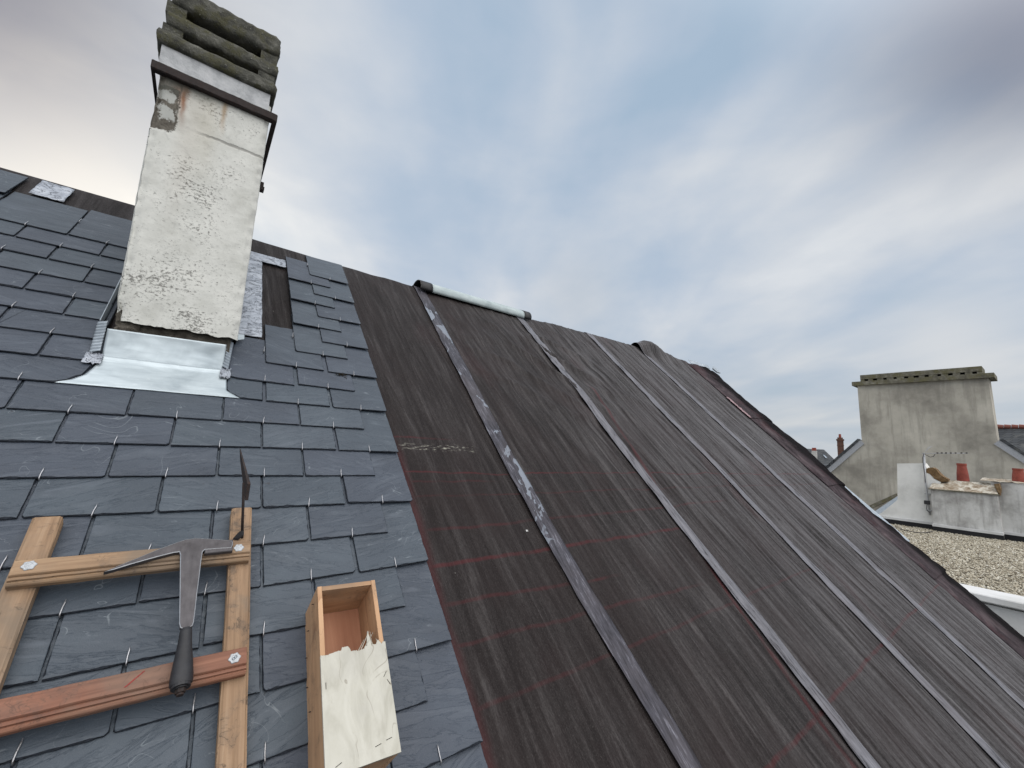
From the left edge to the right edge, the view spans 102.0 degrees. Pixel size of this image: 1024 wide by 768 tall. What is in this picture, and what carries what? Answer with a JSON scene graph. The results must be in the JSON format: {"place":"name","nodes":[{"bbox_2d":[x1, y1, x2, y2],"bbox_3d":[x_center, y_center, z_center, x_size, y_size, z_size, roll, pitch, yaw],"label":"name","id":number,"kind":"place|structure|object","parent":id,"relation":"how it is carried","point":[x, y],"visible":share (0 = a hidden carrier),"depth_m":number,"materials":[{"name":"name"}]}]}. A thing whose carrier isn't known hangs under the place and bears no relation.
{"place":"outdoors","nodes":[
{"label":"outdoors","id":0,"kind":"place"},
{"bbox_2d":[0,0,1023,767],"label":"house","id":1,"kind":"structure","parent":0,"point":[696,564],"depth_m":1.46,"materials":[{"name":"stone"}]},
{"bbox_2d":[0,507,251,767],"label":"roof ladder","id":2,"kind":"object","parent":1,"relation":"on","point":[35,567],"visible":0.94,"depth_m":0.77,"materials":[{"name":"brown wood"}]},
{"bbox_2d":[103,538,232,696],"bbox_3d":[-0.673,0.441,0.804,0.210,0.219,0.243,9,-10,-36],"label":"slaters hammer","id":3,"kind":"object","parent":2,"relation":"hanging from","point":[189,552],"visible":1,"depth_m":0.85,"materials":[{"name":"metal"}]},
{"bbox_2d":[233,449,250,539],"bbox_3d":[-0.676,0.276,1.040,0.024,0.217,0.162,9,-10,-38],"label":"slaters stake","id":4,"kind":"object","parent":2,"relation":"on","point":[246,483],"visible":1,"depth_m":1.01,"materials":[{"name":"metal"}]},
{"bbox_2d":[305,580,400,767],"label":"wooden box","id":5,"kind":"object","parent":1,"relation":"on","point":[351,716],"visible":1,"depth_m":0.81,"materials":[{"name":"brown wood"}]},
{"bbox_2d":[0,0,1023,458],"label":"sky","id":6,"kind":"structure","parent":0,"point":[797,201],"materials":[{"name":"blue"}]},
{"bbox_2d":[807,448,833,463],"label":"hipped house","id":7,"kind":"structure","parent":0,"point":[822,456],"depth_m":60.91,"materials":[{"name":"stone"}]},
{"bbox_2d":[836,434,843,454],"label":"brick chimney house","id":8,"kind":"structure","parent":0,"point":[840,444],"depth_m":32.55,"materials":[{"name":"brick"}]},
{"bbox_2d":[826,366,1023,510],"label":"gable house","id":9,"kind":"structure","parent":0,"point":[909,417],"depth_m":13.29,"materials":[{"name":"concrete"}]},
{"bbox_2d":[891,524,1023,595],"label":"gravel","id":10,"kind":"structure","parent":0,"point":[1010,548],"depth_m":7.18,"materials":[{"name":"beige gravel"}]},
{"bbox_2d":[898,528,932,532],"bbox_3d":[9.283,3.357,9.431,0.622,0.016,0.478,-1,-9,24],"label":"roof cable","id":11,"kind":"object","parent":10,"relation":"on","point":[915,532],"visible":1,"depth_m":9.37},
{"bbox_2d":[997,424,1023,451],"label":"slate roofed house","id":12,"kind":"structure","parent":0,"point":[1012,434],"depth_m":18.55,"materials":[{"name":"grey stone"}]},
{"label":"ground","id":13,"kind":"structure","parent":0,"visible":0},
{"bbox_2d":[875,496,897,513],"bbox_3d":[9.108,7.202,12.336,1.700,8.043,4.306,9,-10,-36],"label":"lean to roof","id":14,"kind":"object","parent":13,"relation":"on","point":[884,507],"visible":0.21,"depth_m":11.12,"materials":[{"name":"metal"}]},
{"bbox_2d":[896,527,1023,635],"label":"flat roof building","id":15,"kind":"structure","parent":13,"relation":"on","point":[1008,608],"depth_m":5.01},
{"bbox_2d":[879,463,1023,542],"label":"chimney wall","id":16,"kind":"structure","parent":15,"relation":"on","point":[994,509],"depth_m":9.52,"materials":[{"name":"concrete"}]},
{"bbox_2d":[922,446,967,514],"bbox_3d":[10.282,2.310,9.819,0.200,1.653,0.802,9,-10,-36],"label":"tv aerial","id":17,"kind":"object","parent":16,"relation":"attached to","point":[927,501],"visible":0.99,"depth_m":10.03,"materials":[{"name":"metal"}]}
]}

